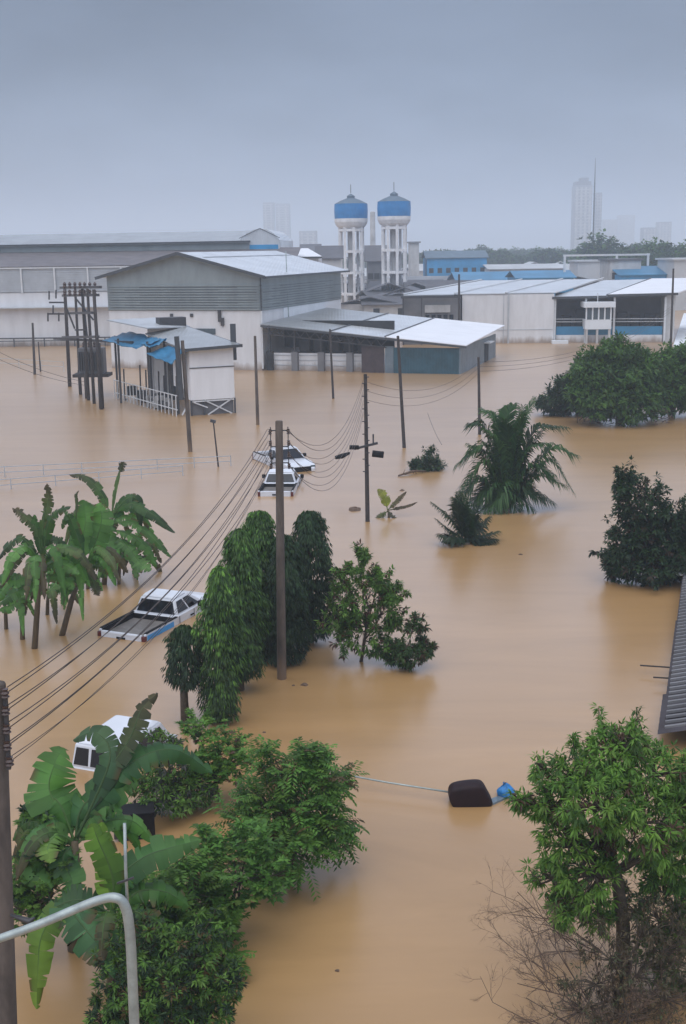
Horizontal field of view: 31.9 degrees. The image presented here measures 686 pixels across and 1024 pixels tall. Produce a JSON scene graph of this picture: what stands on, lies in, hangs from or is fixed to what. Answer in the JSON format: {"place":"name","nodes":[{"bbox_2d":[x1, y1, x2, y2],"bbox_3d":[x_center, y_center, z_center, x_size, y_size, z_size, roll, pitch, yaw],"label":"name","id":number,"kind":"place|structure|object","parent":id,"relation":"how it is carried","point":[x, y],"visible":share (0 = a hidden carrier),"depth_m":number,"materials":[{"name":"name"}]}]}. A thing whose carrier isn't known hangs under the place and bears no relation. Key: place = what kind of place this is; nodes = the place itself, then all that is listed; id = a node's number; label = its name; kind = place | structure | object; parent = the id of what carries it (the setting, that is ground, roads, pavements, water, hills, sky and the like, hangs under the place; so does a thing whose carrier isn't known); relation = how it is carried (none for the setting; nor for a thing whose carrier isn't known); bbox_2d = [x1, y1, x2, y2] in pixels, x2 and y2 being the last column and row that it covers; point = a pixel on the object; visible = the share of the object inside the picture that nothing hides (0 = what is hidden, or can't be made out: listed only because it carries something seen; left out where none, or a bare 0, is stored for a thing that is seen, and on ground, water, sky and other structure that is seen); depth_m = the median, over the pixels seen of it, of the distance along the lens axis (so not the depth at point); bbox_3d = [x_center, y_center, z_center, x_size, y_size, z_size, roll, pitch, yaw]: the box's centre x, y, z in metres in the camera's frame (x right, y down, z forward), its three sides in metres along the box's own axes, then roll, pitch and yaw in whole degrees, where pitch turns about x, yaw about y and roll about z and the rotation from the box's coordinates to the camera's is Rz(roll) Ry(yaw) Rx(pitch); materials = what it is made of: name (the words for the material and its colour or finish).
{"place":"outdoors","nodes":[
{"label":"outdoors","id":0,"kind":"place"},
{"bbox_2d":[0,247,685,1023],"bbox_3d":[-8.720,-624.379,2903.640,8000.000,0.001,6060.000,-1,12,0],"label":"flood water","id":1,"kind":"structure","parent":0,"point":[548,637],"depth_m":35.81,"materials":[{"name":"liquid"}]},
{"bbox_2d":[0,680,34,1023],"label":"utility pole","id":2,"kind":"object","parent":1,"relation":"on","point":[8,1001],"visible":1,"depth_m":16.35,"materials":[{"name":"concrete"}]},
{"bbox_2d":[7,429,267,687],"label":"power line","id":3,"kind":"object","parent":2,"relation":"attached to","point":[137,588],"visible":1,"depth_m":20.88,"materials":[{"name":"rubber"}]},
{"bbox_2d":[8,442,267,704],"bbox_3d":[-3.232,0.478,24.395,0.011,1.062,17.780,1,12,8],"label":"power line","id":4,"kind":"object","parent":2,"relation":"attached to","point":[138,605],"visible":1,"depth_m":21.50,"materials":[{"name":"rubber"}]},
{"bbox_2d":[9,452,267,721],"bbox_3d":[-3.240,0.770,24.459,0.011,1.060,17.778,1,12,8],"label":"power line","id":5,"kind":"object","parent":2,"relation":"attached to","point":[140,619],"visible":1,"depth_m":20.98,"materials":[{"name":"rubber"}]},
{"bbox_2d":[9,444,269,708],"bbox_3d":[-3.202,0.487,24.397,0.011,0.961,17.788,1,12,8],"label":"power line","id":6,"kind":"object","parent":2,"relation":"attached to","point":[137,605],"visible":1,"depth_m":21.05,"materials":[{"name":"rubber"}]},
{"bbox_2d":[9,432,269,691],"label":"power line","id":7,"kind":"object","parent":2,"relation":"attached to","point":[135,592],"visible":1,"depth_m":20.62,"materials":[{"name":"rubber"}]},
{"bbox_2d":[10,454,268,740],"bbox_3d":[-3.223,0.903,24.488,0.011,1.254,17.785,1,12,8],"label":"power line","id":8,"kind":"object","parent":2,"relation":"attached to","point":[139,634],"visible":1,"depth_m":21.04,"materials":[{"name":"rubber"}]},
{"bbox_2d":[10,455,270,726],"bbox_3d":[-3.200,0.801,24.466,0.011,0.966,17.789,1,12,8],"label":"power line","id":9,"kind":"object","parent":2,"relation":"attached to","point":[138,622],"visible":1,"depth_m":20.85,"materials":[{"name":"rubber"}]},
{"bbox_2d":[12,464,268,755],"bbox_3d":[-3.222,1.214,24.556,0.008,1.287,17.780,1,12,8],"label":"power line","id":10,"kind":"object","parent":2,"relation":"attached to","point":[144,647],"visible":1,"depth_m":21.46,"materials":[{"name":"metal"}]},
{"bbox_2d":[11,467,270,743],"bbox_3d":[-3.200,1.088,24.529,0.011,0.913,17.790,1,12,8],"label":"power line","id":11,"kind":"object","parent":2,"relation":"attached to","point":[139,635],"visible":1,"depth_m":20.99,"materials":[{"name":"metal"}]},
{"bbox_2d":[13,469,269,758],"bbox_3d":[-3.192,1.203,24.554,0.008,1.145,17.788,1,12,8],"label":"power line","id":12,"kind":"object","parent":2,"relation":"attached to","point":[142,646],"visible":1,"depth_m":21.21,"materials":[{"name":"metal"}]},
{"bbox_2d":[0,573,41,639],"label":"banana plant","id":13,"kind":"object","parent":1,"relation":"on","point":[20,603],"visible":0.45,"depth_m":37.69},
{"bbox_2d":[16,568,78,623],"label":"banana plant","id":14,"kind":"object","parent":1,"relation":"on","point":[53,591],"visible":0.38,"depth_m":40.11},
{"bbox_2d":[12,804,83,937],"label":"feathery shrub","id":15,"kind":"object","parent":1,"relation":"on","point":[35,905],"visible":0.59,"depth_m":20.54,"materials":[{"name":"green plant"}]},
{"bbox_2d":[0,484,96,648],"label":"banana plant","id":16,"kind":"object","parent":1,"relation":"on","point":[60,554],"visible":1,"depth_m":36.49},
{"bbox_2d":[0,823,138,1023],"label":"lamp post","id":17,"kind":"object","parent":1,"relation":"in","point":[121,901],"visible":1,"depth_m":13.19,"materials":[{"name":"metal"}]},
{"bbox_2d":[30,491,127,635],"bbox_3d":[-8.248,2.033,37.882,3.037,5.288,2.341,-7,14,-25],"label":"banana plant","id":18,"kind":"object","parent":1,"relation":"on","point":[89,529],"visible":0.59,"depth_m":38.22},
{"bbox_2d":[47,282,133,409],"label":"pole substation","id":19,"kind":"object","parent":1,"relation":"on","point":[92,363],"visible":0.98,"depth_m":98.93,"materials":[{"name":"brown wood"}]},
{"bbox_2d":[0,465,182,488],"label":"pipe fence","id":20,"kind":"object","parent":1,"relation":"on","point":[98,477],"visible":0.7,"depth_m":63.88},
{"bbox_2d":[12,692,212,952],"bbox_3d":[-4.064,5.770,21.171,3.649,4.988,1.674,-4,13,-16],"label":"banana plant","id":21,"kind":"object","parent":1,"relation":"on","point":[117,775],"visible":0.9,"depth_m":20.82,"materials":[{"name":"plant"}]},
{"bbox_2d":[26,822,200,1008],"bbox_3d":[-3.611,6.780,19.136,1.726,3.871,2.462,9,16,38],"label":"banana plant","id":22,"kind":"object","parent":1,"relation":"on","point":[88,924],"visible":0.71,"depth_m":18.90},
{"bbox_2d":[0,455,230,476],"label":"pipe fence","id":23,"kind":"object","parent":1,"relation":"on","point":[81,468],"visible":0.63,"depth_m":66.96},
{"bbox_2d":[65,462,174,584],"bbox_3d":[-8.173,0.648,44.367,4.138,5.180,2.407,-1,12,0],"label":"banana plant","id":24,"kind":"object","parent":1,"relation":"on","point":[138,515],"visible":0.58,"depth_m":43.78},
{"bbox_2d":[72,715,177,770],"bbox_3d":[-5.314,6.003,29.592,1.548,1.662,2.860,4,13,21],"label":"white van","id":25,"kind":"object","parent":1,"relation":"on","point":[86,756],"visible":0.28,"depth_m":28.59,"materials":[{"name":"paint"}]},
{"bbox_2d":[114,801,154,841],"bbox_3d":[-4.391,6.705,25.284,0.860,0.990,0.540,-3,13,-12],"label":"black bin","id":26,"kind":"object","parent":1,"relation":"on","point":[145,813],"visible":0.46,"depth_m":25.08,"materials":[{"name":"plastic"}]},
{"bbox_2d":[122,526,161,579],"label":"banana plant","id":27,"kind":"object","parent":1,"relation":"on","point":[155,550],"visible":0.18,"depth_m":45.63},
{"bbox_2d":[0,231,300,346],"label":"factory","id":28,"kind":"structure","parent":1,"relation":"on","point":[35,269],"depth_m":157.88,"materials":[{"name":"metal"}]},
{"bbox_2d":[97,588,207,641],"bbox_3d":[-5.985,3.477,40.435,2.200,1.625,5.300,5,14,23],"label":"pickup truck","id":29,"kind":"object","parent":1,"relation":"on","point":[189,607],"visible":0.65,"depth_m":39.72,"materials":[{"name":"white paint"}]},
{"bbox_2d":[82,898,248,1023],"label":"feathery shrub","id":30,"kind":"object","parent":1,"relation":"on","point":[186,1004],"visible":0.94,"depth_m":17.86,"materials":[{"name":"green plant"}]},
{"bbox_2d":[92,849,256,984],"bbox_3d":[-2.892,7.067,20.564,2.884,2.367,2.079,-1,12,0],"label":"feathery shrub","id":31,"kind":"object","parent":1,"relation":"on","point":[182,871],"visible":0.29,"depth_m":20.46,"materials":[{"name":"green plant"}]},
{"bbox_2d":[107,316,242,416],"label":"raised hut","id":32,"kind":"object","parent":1,"relation":"on","point":[209,358],"visible":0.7,"depth_m":90.39,"materials":[{"name":"metal"}]},
{"bbox_2d":[102,331,159,348],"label":"tarpaulin","id":33,"kind":"object","parent":32,"relation":"hanging from","point":[136,338],"visible":0.94,"depth_m":96.99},
{"bbox_2d":[147,345,180,364],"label":"tarpaulin","id":34,"kind":"object","parent":32,"relation":"attached to","point":[166,354],"visible":0.84,"depth_m":90.33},
{"bbox_2d":[126,727,223,821],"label":"round bush","id":35,"kind":"object","parent":1,"relation":"on","point":[174,793],"visible":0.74,"depth_m":26.01,"materials":[{"name":"green plant"}]},
{"bbox_2d":[160,624,205,722],"bbox_3d":[-4.101,4.423,31.099,1.334,3.149,1.461,-1,12,0],"label":"mast tree","id":36,"kind":"object","parent":1,"relation":"on","point":[180,645],"visible":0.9,"depth_m":30.64,"materials":[{"name":"green plant"}]},
{"bbox_2d":[174,336,192,451],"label":"utility pole","id":37,"kind":"object","parent":1,"relation":"in","point":[183,395],"visible":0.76,"depth_m":72.30,"materials":[{"name":"concrete"}]},
{"bbox_2d":[176,707,257,801],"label":"feathery shrub","id":38,"kind":"object","parent":1,"relation":"on","point":[225,768],"visible":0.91,"depth_m":26.41,"materials":[{"name":"green plant"}]},
{"bbox_2d":[186,567,252,725],"bbox_3d":[-3.260,3.670,30.960,1.616,4.658,1.632,8,15,36],"label":"mast tree","id":39,"kind":"object","parent":1,"relation":"on","point":[217,630],"visible":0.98,"depth_m":30.51,"materials":[{"name":"green plant"}]},
{"bbox_2d":[95,251,349,369],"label":"warehouse","id":40,"kind":"structure","parent":1,"relation":"on","point":[219,293],"depth_m":123.55,"materials":[{"name":"metal"}]},
{"bbox_2d":[148,816,301,947],"bbox_3d":[-2.269,6.701,21.213,3.134,2.724,2.038,-1,12,0],"label":"feathery shrub","id":41,"kind":"object","parent":1,"relation":"on","point":[264,847],"visible":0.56,"depth_m":21.06,"materials":[{"name":"green plant"}]},
{"bbox_2d":[215,528,274,691],"bbox_3d":[-2.860,2.954,33.084,1.942,5.134,1.732,-1,12,0],"label":"mast tree","id":42,"kind":"object","parent":1,"relation":"on","point":[239,555],"visible":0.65,"depth_m":32.58,"materials":[{"name":"green plant"}]},
{"bbox_2d":[254,336,259,424],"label":"utility pole","id":43,"kind":"object","parent":1,"relation":"in","point":[256,385],"visible":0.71,"depth_m":83.62,"materials":[{"name":"concrete"}]},
{"bbox_2d":[240,510,276,660],"bbox_3d":[-2.509,2.419,35.713,2.109,5.045,1.996,-1,12,0],"label":"mast tree","id":44,"kind":"object","parent":1,"relation":"on","point":[260,525],"visible":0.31,"depth_m":35.05,"materials":[{"name":"green plant"}]},
{"bbox_2d":[240,228,292,248],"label":"vaulted hall","id":45,"kind":"structure","parent":1,"relation":"on","point":[259,238],"depth_m":167.77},
{"bbox_2d":[263,202,275,230],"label":"tower block","id":46,"kind":"structure","parent":1,"relation":"on","point":[268,215],"depth_m":1698.90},
{"bbox_2d":[188,734,369,901],"bbox_3d":[-1.177,5.920,23.343,3.050,3.279,3.112,11,17,42],"label":"feathery shrub","id":47,"kind":"object","parent":1,"relation":"on","point":[316,832],"visible":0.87,"depth_m":22.90,"materials":[{"name":"green plant"}]},
{"bbox_2d":[268,420,290,679],"bbox_3d":[-1.691,1.627,33.687,0.610,8.441,0.270,-1,12,0],"label":"utility pole","id":48,"kind":"object","parent":1,"relation":"in","point":[281,610],"visible":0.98,"depth_m":33.45,"materials":[{"name":"concrete"}]},
{"bbox_2d":[258,469,303,495],"bbox_3d":[-3.189,-1.399,62.314,2.200,1.625,5.300,0,12,4],"label":"pickup truck","id":49,"kind":"object","parent":1,"relation":"on","point":[292,480],"visible":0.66,"depth_m":61.65,"materials":[{"name":"white paint"}]},
{"bbox_2d":[252,445,314,471],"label":"pickup truck","id":50,"kind":"object","parent":1,"relation":"on","point":[301,460],"visible":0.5,"depth_m":67.61,"materials":[{"name":"white paint"}]},
{"bbox_2d":[276,203,290,237],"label":"tower block","id":51,"kind":"structure","parent":1,"relation":"on","point":[283,220],"depth_m":1796.83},
{"bbox_2d":[254,534,316,667],"bbox_3d":[-1.790,2.816,35.266,2.094,4.441,1.902,-1,12,0],"label":"mast tree","id":52,"kind":"object","parent":1,"relation":"on","point":[297,608],"visible":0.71,"depth_m":34.89,"materials":[{"name":"green plant"}]},
{"bbox_2d":[299,231,317,246],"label":"tower block","id":53,"kind":"structure","parent":1,"relation":"on","point":[307,237],"depth_m":1363.87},
{"bbox_2d":[298,248,321,262],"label":"long hall","id":54,"kind":"structure","parent":1,"relation":"on","point":[307,253],"depth_m":170.99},
{"bbox_2d":[287,510,340,642],"bbox_3d":[-1.042,2.234,37.242,2.152,4.711,2.107,-12,17,-42],"label":"mast tree","id":55,"kind":"object","parent":1,"relation":"on","point":[310,529],"visible":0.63,"depth_m":36.59,"materials":[{"name":"green plant"}]},
{"bbox_2d":[315,245,343,302],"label":"house","id":56,"kind":"structure","parent":1,"relation":"on","point":[332,255],"depth_m":211.18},
{"bbox_2d":[334,184,367,301],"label":"water tower","id":57,"kind":"structure","parent":1,"relation":"on","point":[351,213],"depth_m":228.62,"materials":[{"name":"blue paint"}]},
{"bbox_2d":[314,538,411,661],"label":"broadleaf shrub","id":58,"kind":"object","parent":1,"relation":"on","point":[354,618],"visible":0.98,"depth_m":35.09,"materials":[{"name":"green plant"}]},
{"bbox_2d":[349,374,383,521],"bbox_3d":[1.055,-2.284,53.245,1.535,7.624,0.549,-1,12,0],"label":"utility pole","id":59,"kind":"object","parent":1,"relation":"on","point":[378,454],"visible":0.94,"depth_m":53.08,"materials":[{"name":"concrete"}]},
{"bbox_2d":[341,294,397,310],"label":"town house","id":60,"kind":"structure","parent":1,"relation":"on","point":[355,304],"depth_m":194.67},
{"bbox_2d":[364,245,386,285],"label":"grey house","id":61,"kind":"structure","parent":1,"relation":"on","point":[372,256],"depth_m":245.34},
{"bbox_2d":[360,295,402,314],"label":"town house","id":62,"kind":"structure","parent":1,"relation":"on","point":[374,305],"depth_m":192.79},
{"bbox_2d":[260,308,504,373],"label":"open shed","id":63,"kind":"structure","parent":1,"relation":"on","point":[383,330],"depth_m":121.10,"materials":[{"name":"metal"}]},
{"bbox_2d":[361,346,383,372],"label":"brown door","id":64,"kind":"structure","parent":63,"relation":"in","point":[372,357],"depth_m":118.32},
{"bbox_2d":[377,191,410,289],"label":"water tower","id":65,"kind":"structure","parent":1,"relation":"on","point":[394,212],"depth_m":224.80,"materials":[{"name":"blue paint"}]},
{"bbox_2d":[376,489,416,517],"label":"banana plant","id":66,"kind":"object","parent":1,"relation":"on","point":[384,499],"visible":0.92,"depth_m":54.65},
{"bbox_2d":[397,336,405,447],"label":"utility pole","id":67,"kind":"object","parent":1,"relation":"in","point":[401,399],"visible":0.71,"depth_m":73.07,"materials":[{"name":"concrete"}]},
{"bbox_2d":[380,610,439,672],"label":"broadleaf shrub","id":68,"kind":"object","parent":1,"relation":"on","point":[421,650],"visible":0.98,"depth_m":34.79,"materials":[{"name":"green plant"}]},
{"bbox_2d":[407,241,420,275],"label":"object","id":69,"kind":"structure","parent":1,"relation":"on","point":[413,258],"depth_m":293.79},
{"bbox_2d":[405,444,447,472],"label":"floating bush","id":70,"kind":"object","parent":1,"relation":"on","point":[428,461],"visible":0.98,"depth_m":66.04,"materials":[{"name":"green plant"}]},
{"bbox_2d":[401,294,461,344],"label":"warehouse wall","id":71,"kind":"structure","parent":1,"relation":"on","point":[438,306],"depth_m":151.17,"materials":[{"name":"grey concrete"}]},
{"bbox_2d":[421,250,488,275],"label":"blue building","id":72,"kind":"structure","parent":1,"relation":"on","point":[441,263],"depth_m":294.12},
{"bbox_2d":[430,491,501,547],"bbox_3d":[5.141,0.537,49.642,3.157,3.144,1.829,-3,13,-11],"label":"coconut palm","id":73,"kind":"object","parent":1,"relation":"on","point":[467,520],"visible":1,"depth_m":49.33,"materials":[{"name":"green plant"}]},
{"bbox_2d":[448,779,491,806],"bbox_3d":[2.803,6.220,26.577,0.958,0.625,0.611,-1,12,0],"label":"tarpaulin bundle","id":74,"kind":"object","parent":1,"relation":"on","point":[469,793],"visible":0.98,"depth_m":26.30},
{"bbox_2d":[448,271,508,279],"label":"blue roofed shed","id":75,"kind":"structure","parent":1,"relation":"on","point":[496,275],"depth_m":254.35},
{"bbox_2d":[403,278,603,342],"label":"white block","id":76,"kind":"structure","parent":1,"relation":"on","point":[521,310],"depth_m":151.77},
{"bbox_2d":[450,396,580,514],"bbox_3d":[8.036,-2.317,55.796,6.215,6.004,3.286,-1,12,0],"label":"coconut palm","id":77,"kind":"object","parent":1,"relation":"on","point":[512,476],"visible":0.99,"depth_m":55.53,"materials":[{"name":"green plant"}]},
{"bbox_2d":[483,263,562,271],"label":"pale warehouse","id":78,"kind":"structure","parent":1,"relation":"on","point":[513,267],"depth_m":286.65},
{"bbox_2d":[505,270,576,295],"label":"blue roofed shed","id":79,"kind":"structure","parent":1,"relation":"on","point":[539,275],"depth_m":233.09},
{"bbox_2d":[529,247,563,263],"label":"tree","id":80,"kind":"object","parent":1,"relation":"on","point":[543,256],"visible":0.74,"depth_m":437.87,"materials":[{"name":"green plant"}]},
{"bbox_2d":[533,351,582,416],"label":"round bush","id":81,"kind":"object","parent":1,"relation":"on","point":[553,398],"visible":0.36,"depth_m":86.11,"materials":[{"name":"green plant"}]},
{"bbox_2d":[459,892,685,1023],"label":"bare shrub","id":82,"kind":"object","parent":1,"relation":"on","point":[631,1009],"visible":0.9,"depth_m":18.82,"materials":[{"name":"brown plant"}]},
{"bbox_2d":[474,856,675,962],"bbox_3d":[4.150,6.940,20.715,4.017,2.134,2.035,-1,12,0],"label":"bare branch","id":83,"kind":"object","parent":1,"relation":"on","point":[549,928],"visible":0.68,"depth_m":20.74,"materials":[{"name":"brown plant"}]},
{"bbox_2d":[570,178,591,251],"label":"tower block","id":84,"kind":"structure","parent":1,"relation":"on","point":[581,210],"depth_m":1310.82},
{"bbox_2d":[567,260,599,278],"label":"pale warehouse","id":85,"kind":"structure","parent":1,"relation":"on","point":[589,269],"depth_m":264.95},
{"bbox_2d":[502,702,685,974],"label":"mango tree","id":86,"kind":"object","parent":1,"relation":"on","point":[631,745],"visible":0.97,"depth_m":19.41,"materials":[{"name":"green plant"}]},
{"bbox_2d":[592,193,601,243],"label":"tower block","id":87,"kind":"structure","parent":1,"relation":"on","point":[598,212],"depth_m":1360.76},
{"bbox_2d":[580,294,615,343],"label":"guard booth","id":88,"kind":"object","parent":1,"relation":"on","point":[597,315],"visible":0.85,"depth_m":149.36,"materials":[{"name":"white"}]},
{"bbox_2d":[566,228,630,263],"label":"tree","id":89,"kind":"object","parent":1,"relation":"on","point":[609,246],"visible":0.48,"depth_m":350.33,"materials":[{"name":"green plant"}]},
{"bbox_2d":[563,253,649,271],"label":"pipe gantry","id":90,"kind":"object","parent":1,"relation":"on","point":[564,262],"visible":0.52,"depth_m":234.68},
{"bbox_2d":[601,219,617,248],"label":"tower block","id":91,"kind":"structure","parent":1,"relation":"on","point":[610,226],"depth_m":1946.97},
{"bbox_2d":[540,894,685,1023],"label":"dry bush","id":92,"kind":"object","parent":1,"relation":"on","point":[619,990],"visible":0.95,"depth_m":18.88,"materials":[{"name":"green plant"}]},
{"bbox_2d":[561,330,676,426],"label":"dense tree","id":93,"kind":"object","parent":1,"relation":"on","point":[615,376],"visible":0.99,"depth_m":80.84,"materials":[{"name":"green plant"}]},
{"bbox_2d":[552,278,685,342],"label":"open hall","id":94,"kind":"structure","parent":1,"relation":"on","point":[641,297],"depth_m":153.59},
{"bbox_2d":[598,258,643,280],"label":"grey house","id":95,"kind":"structure","parent":1,"relation":"on","point":[607,266],"depth_m":230.50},
{"bbox_2d":[617,215,634,246],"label":"tower block","id":96,"kind":"structure","parent":1,"relation":"on","point":[626,230],"depth_m":2142.32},
{"bbox_2d":[599,266,666,279],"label":"blue roofed shed","id":97,"kind":"structure","parent":1,"relation":"on","point":[645,272],"depth_m":226.62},
{"bbox_2d":[588,455,685,590],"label":"dense tree","id":98,"kind":"object","parent":1,"relation":"on","point":[654,542],"visible":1,"depth_m":42.90,"materials":[{"name":"green plant"}]},
{"bbox_2d":[621,236,673,262],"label":"tree","id":99,"kind":"object","parent":1,"relation":"on","point":[627,251],"visible":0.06,"depth_m":309.43,"materials":[{"name":"green plant"}]},
{"bbox_2d":[640,227,656,244],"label":"tower block","id":100,"kind":"structure","parent":1,"relation":"on","point":[647,233],"depth_m":1461.92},
{"bbox_2d":[612,878,685,992],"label":"feathery shrub","id":101,"kind":"object","parent":1,"relation":"on","point":[640,902],"visible":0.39,"depth_m":19.81,"materials":[{"name":"green plant"}]},
{"bbox_2d":[632,239,679,265],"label":"tree","id":102,"kind":"object","parent":1,"relation":"on","point":[659,249],"visible":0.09,"depth_m":302.15,"materials":[{"name":"green plant"}]},
{"bbox_2d":[640,573,685,733],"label":"corrugated roof","id":103,"kind":"structure","parent":1,"relation":"on","point":[672,714],"depth_m":32.20,"materials":[{"name":"grey metal"}]},
{"bbox_2d":[640,338,685,418],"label":"dense tree","id":104,"kind":"object","parent":1,"relation":"on","point":[674,398],"visible":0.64,"depth_m":83.55,"materials":[{"name":"green plant"}]},
{"bbox_2d":[640,248,685,265],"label":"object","id":105,"kind":"object","parent":1,"relation":"on","point":[653,262],"visible":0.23,"depth_m":293.05,"materials":[{"name":"green plant"}]},
{"bbox_2d":[656,222,671,244],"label":"tower block","id":106,"kind":"structure","parent":1,"relation":"on","point":[663,231],"depth_m":1656.27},
{"bbox_2d":[655,258,685,309],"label":"hall with pale roof","id":107,"kind":"structure","parent":1,"relation":"on","point":[668,265],"depth_m":221.93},
{"bbox_2d":[673,313,685,346],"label":"concrete ramp","id":108,"kind":"structure","parent":1,"relation":"on","point":[681,334],"depth_m":163.05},
{"bbox_2d":[0,0,685,249],"label":"sky","id":109,"kind":"structure","parent":0,"point":[117,116],"materials":[{"name":"grey"}]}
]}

